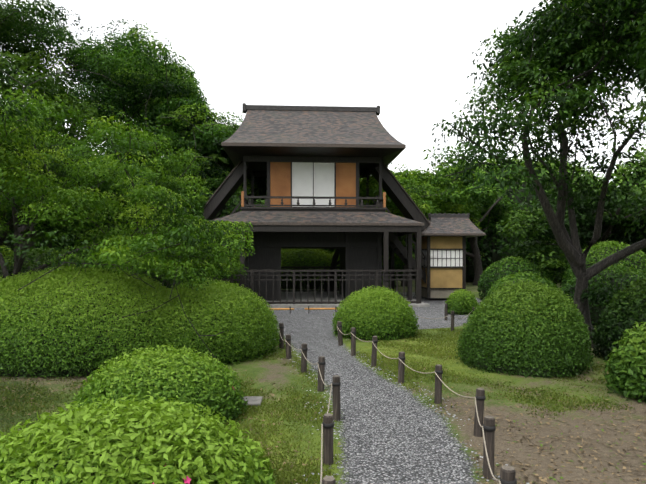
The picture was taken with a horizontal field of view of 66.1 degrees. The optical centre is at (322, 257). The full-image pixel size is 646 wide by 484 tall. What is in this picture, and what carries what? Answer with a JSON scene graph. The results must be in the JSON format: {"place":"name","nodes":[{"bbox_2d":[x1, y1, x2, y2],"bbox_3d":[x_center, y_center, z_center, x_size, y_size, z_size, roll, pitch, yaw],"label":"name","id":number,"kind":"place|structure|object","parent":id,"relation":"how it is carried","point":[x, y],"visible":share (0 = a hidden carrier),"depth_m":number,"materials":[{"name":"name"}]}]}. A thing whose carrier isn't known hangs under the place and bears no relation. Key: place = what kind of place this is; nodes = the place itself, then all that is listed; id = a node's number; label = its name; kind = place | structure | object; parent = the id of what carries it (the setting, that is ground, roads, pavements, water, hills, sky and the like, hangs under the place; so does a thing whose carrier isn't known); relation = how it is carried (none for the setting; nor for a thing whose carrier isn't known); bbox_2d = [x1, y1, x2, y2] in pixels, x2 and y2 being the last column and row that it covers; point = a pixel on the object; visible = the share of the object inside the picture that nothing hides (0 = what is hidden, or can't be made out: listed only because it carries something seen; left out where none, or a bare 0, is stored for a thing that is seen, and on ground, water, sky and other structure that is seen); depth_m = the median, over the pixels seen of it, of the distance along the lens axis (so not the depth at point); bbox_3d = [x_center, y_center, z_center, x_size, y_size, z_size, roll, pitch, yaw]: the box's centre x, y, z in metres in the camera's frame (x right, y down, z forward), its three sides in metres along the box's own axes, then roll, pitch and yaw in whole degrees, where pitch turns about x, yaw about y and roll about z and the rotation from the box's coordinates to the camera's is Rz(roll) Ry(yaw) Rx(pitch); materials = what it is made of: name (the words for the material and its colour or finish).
{"place":"outdoors","nodes":[
{"label":"outdoors","id":0,"kind":"place"},
{"bbox_2d":[0,292,645,483],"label":"garden ground","id":1,"kind":"structure","parent":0,"point":[392,432],"depth_m":5.02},
{"bbox_2d":[0,247,183,288],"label":"shrubs","id":2,"kind":"object","parent":1,"relation":"on","point":[28,266],"visible":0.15,"depth_m":11.40,"materials":[{"name":"green plant"}]},
{"bbox_2d":[0,395,275,483],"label":"azalea","id":3,"kind":"object","parent":1,"relation":"on","point":[165,442],"visible":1,"depth_m":2.97,"materials":[{"name":"green plant"}]},
{"bbox_2d":[0,264,279,379],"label":"azalea mound","id":4,"kind":"object","parent":1,"relation":"on","point":[55,324],"visible":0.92,"depth_m":7.29,"materials":[{"name":"green plant"}]},
{"bbox_2d":[68,344,247,425],"bbox_3d":[-1.672,1.283,5.155,1.774,0.728,1.705,0,0,-1],"label":"bush","id":5,"kind":"object","parent":1,"relation":"on","point":[185,375],"visible":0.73,"depth_m":4.81,"materials":[{"name":"green plant"}]},
{"bbox_2d":[243,396,262,405],"bbox_3d":[-0.861,1.617,5.593,0.340,0.040,0.300,0,0,-1],"label":"stepping stone","id":6,"kind":"object","parent":1,"relation":"on","point":[254,400],"visible":0.44,"depth_m":5.56,"materials":[{"name":"grey stone"}]},
{"bbox_2d":[0,328,634,483],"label":"lawn grass","id":7,"kind":"structure","parent":1,"relation":"on","point":[317,415],"depth_m":5.75,"materials":[{"name":"green plant"}]},
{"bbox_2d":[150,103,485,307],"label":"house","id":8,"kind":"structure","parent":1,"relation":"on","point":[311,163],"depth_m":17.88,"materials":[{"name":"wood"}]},
{"bbox_2d":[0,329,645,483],"bbox_3d":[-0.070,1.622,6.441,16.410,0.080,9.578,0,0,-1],"label":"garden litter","id":9,"kind":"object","parent":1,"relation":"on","point":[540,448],"visible":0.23,"depth_m":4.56,"materials":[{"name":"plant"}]},
{"bbox_2d":[331,285,419,340],"bbox_3d":[1.087,1.118,10.535,1.860,1.058,1.848,0,0,-1],"label":"ball shrub","id":10,"kind":"object","parent":1,"relation":"on","point":[381,313],"visible":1,"depth_m":9.96,"materials":[{"name":"green plant"}]},
{"bbox_2d":[269,304,515,483],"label":"fence posts","id":11,"kind":"object","parent":1,"relation":"on","point":[507,475],"visible":0.6,"depth_m":4.95,"materials":[{"name":"brown wood"}]},
{"bbox_2d":[277,310,500,483],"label":"path ropes","id":12,"kind":"object","parent":11,"relation":"attached to","point":[411,369],"visible":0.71,"depth_m":4.67,"materials":[{"name":"beige fabric"}]},
{"bbox_2d":[279,306,516,483],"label":"path post lashings","id":13,"kind":"object","parent":11,"relation":"attached to","point":[491,429],"visible":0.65,"depth_m":4.47,"materials":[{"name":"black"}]},
{"bbox_2d":[286,321,513,480],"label":"post tops","id":14,"kind":"object","parent":11,"relation":"attached to","point":[331,478],"visible":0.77,"depth_m":2.89,"materials":[{"name":"grey wood"}]},
{"bbox_2d":[285,337,528,483],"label":"stray pebbles","id":15,"kind":"object","parent":1,"relation":"on","point":[406,390],"visible":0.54,"depth_m":5.35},
{"bbox_2d":[444,288,478,314],"bbox_3d":[4.057,1.270,14.483,1.048,0.754,0.941,0,0,-1],"label":"shrub","id":16,"kind":"object","parent":1,"relation":"on","point":[461,302],"visible":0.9,"depth_m":14.22,"materials":[{"name":"green plant"}]},
{"bbox_2d":[455,279,594,378],"bbox_3d":[3.137,0.985,7.682,2.179,1.324,2.226,0,0,-1],"label":"shrub","id":17,"kind":"object","parent":1,"relation":"on","point":[526,330],"visible":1,"depth_m":6.99,"materials":[{"name":"green plant"}]},
{"bbox_2d":[477,240,645,325],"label":"shrubs","id":18,"kind":"object","parent":1,"relation":"on","point":[627,270],"visible":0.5,"depth_m":14.14,"materials":[{"name":"green plant"}]},
{"bbox_2d":[590,278,645,360],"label":"dark shrub","id":19,"kind":"object","parent":1,"relation":"on","point":[626,309],"visible":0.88,"depth_m":7.85,"materials":[{"name":"green plant"}]},
{"bbox_2d":[602,322,645,402],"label":"shrub","id":20,"kind":"object","parent":1,"relation":"on","point":[626,375],"visible":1,"depth_m":5.77,"materials":[{"name":"green plant"}]},
{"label":"bamboo barrier stands","id":21,"kind":"object","parent":1,"relation":"on","visible":0},
{"bbox_2d":[269,308,336,309],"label":"bamboo barrier poles","id":22,"kind":"object","parent":21,"relation":"on","point":[305,308],"visible":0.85,"depth_m":14.56,"materials":[{"name":"wood"}]},
{"bbox_2d":[0,0,645,186],"label":"sky","id":23,"kind":"structure","parent":0,"point":[412,60],"materials":[{"name":"white"}]},
{"bbox_2d":[1,142,645,282],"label":"woodland backdrop","id":24,"kind":"structure","parent":0,"point":[620,177],"depth_m":32.83,"materials":[{"name":"green plant"}]},
{"bbox_2d":[281,280,562,291],"bbox_3d":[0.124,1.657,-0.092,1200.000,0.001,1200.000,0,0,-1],"label":"ground","id":25,"kind":"structure","parent":0,"point":[470,286],"depth_m":26.86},
{"bbox_2d":[0,52,107,251],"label":"tree","id":26,"kind":"object","parent":25,"relation":"on","point":[40,87],"visible":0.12,"depth_m":14.06,"materials":[{"name":"green plant"}]},
{"bbox_2d":[0,0,198,250],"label":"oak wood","id":27,"kind":"object","parent":25,"relation":"on","point":[8,40],"visible":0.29,"depth_m":20.53,"materials":[{"name":"green plant"}]},
{"bbox_2d":[0,63,254,359],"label":"maple wood","id":28,"kind":"object","parent":25,"relation":"on","point":[167,252],"visible":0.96,"depth_m":7.92,"materials":[{"name":"green plant"}]},
{"bbox_2d":[6,2,258,194],"bbox_3d":[-7.670,-5.290,25.422,11.872,14.186,17.060,0,0,-1],"label":"tree","id":29,"kind":"object","parent":25,"relation":"on","point":[145,72],"visible":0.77,"depth_m":20.52,"materials":[{"name":"green plant"}]},
{"bbox_2d":[68,158,229,248],"bbox_3d":[-6.535,-0.832,17.865,5.199,5.155,6.817,0,0,-36],"label":"tree","id":30,"kind":"object","parent":25,"relation":"on","point":[201,199],"visible":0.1,"depth_m":16.42,"materials":[{"name":"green plant"}]},
{"bbox_2d":[102,108,266,218],"bbox_3d":[-5.815,-2.500,24.230,8.814,8.523,7.845,0,0,-1],"label":"tree","id":31,"kind":"object","parent":25,"relation":"on","point":[260,183],"visible":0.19,"depth_m":21.85,"materials":[{"name":"green plant"}]},
{"bbox_2d":[182,220,240,278],"bbox_3d":[-4.104,0.219,14.934,2.939,2.971,3.190,0,0,39],"label":"maple wood","id":32,"kind":"object","parent":25,"relation":"on","point":[231,272],"visible":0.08,"depth_m":14.75,"materials":[{"name":"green plant"}]},
{"bbox_2d":[259,204,334,253],"bbox_3d":[-0.851,-1.799,31.092,8.592,7.100,8.235,0,0,-1],"label":"tree","id":33,"kind":"object","parent":25,"relation":"on","point":[331,251],"depth_m":31.45,"materials":[{"name":"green plant"}]},
{"bbox_2d":[222,249,400,288],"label":"shrubs","id":34,"kind":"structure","parent":25,"relation":"on","point":[300,257],"depth_m":26.58,"materials":[{"name":"green plant"}]},
{"bbox_2d":[326,170,437,289],"bbox_3d":[1.767,-1.624,23.779,7.059,6.856,8.164,0,0,-1],"label":"tree","id":35,"kind":"object","parent":25,"relation":"on","point":[373,185],"visible":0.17,"depth_m":21.57,"materials":[{"name":"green plant"}]},
{"bbox_2d":[360,163,484,286],"bbox_3d":[5.623,-1.950,29.521,7.864,7.438,7.821,0,0,-1],"label":"tree","id":36,"kind":"object","parent":25,"relation":"on","point":[406,177],"visible":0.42,"depth_m":27.61,"materials":[{"name":"green plant"}]},
{"bbox_2d":[412,155,526,284],"bbox_3d":[8.334,-2.226,31.219,7.847,8.009,10.210,0,0,33],"label":"tree","id":37,"kind":"object","parent":25,"relation":"on","point":[493,203],"visible":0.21,"depth_m":30.02,"materials":[{"name":"green plant"}]},
{"bbox_2d":[417,0,645,347],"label":"tree","id":38,"kind":"object","parent":25,"relation":"on","point":[586,36],"visible":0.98,"depth_m":8.36,"materials":[{"name":"green plant"}]},
{"bbox_2d":[493,184,645,283],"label":"tree","id":39,"kind":"object","parent":25,"relation":"on","point":[534,225],"visible":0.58,"depth_m":16.14,"materials":[{"name":"green plant"}]},
{"bbox_2d":[506,181,645,257],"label":"tree","id":40,"kind":"object","parent":25,"relation":"on","point":[617,189],"visible":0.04,"depth_m":25.03,"materials":[{"name":"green plant"}]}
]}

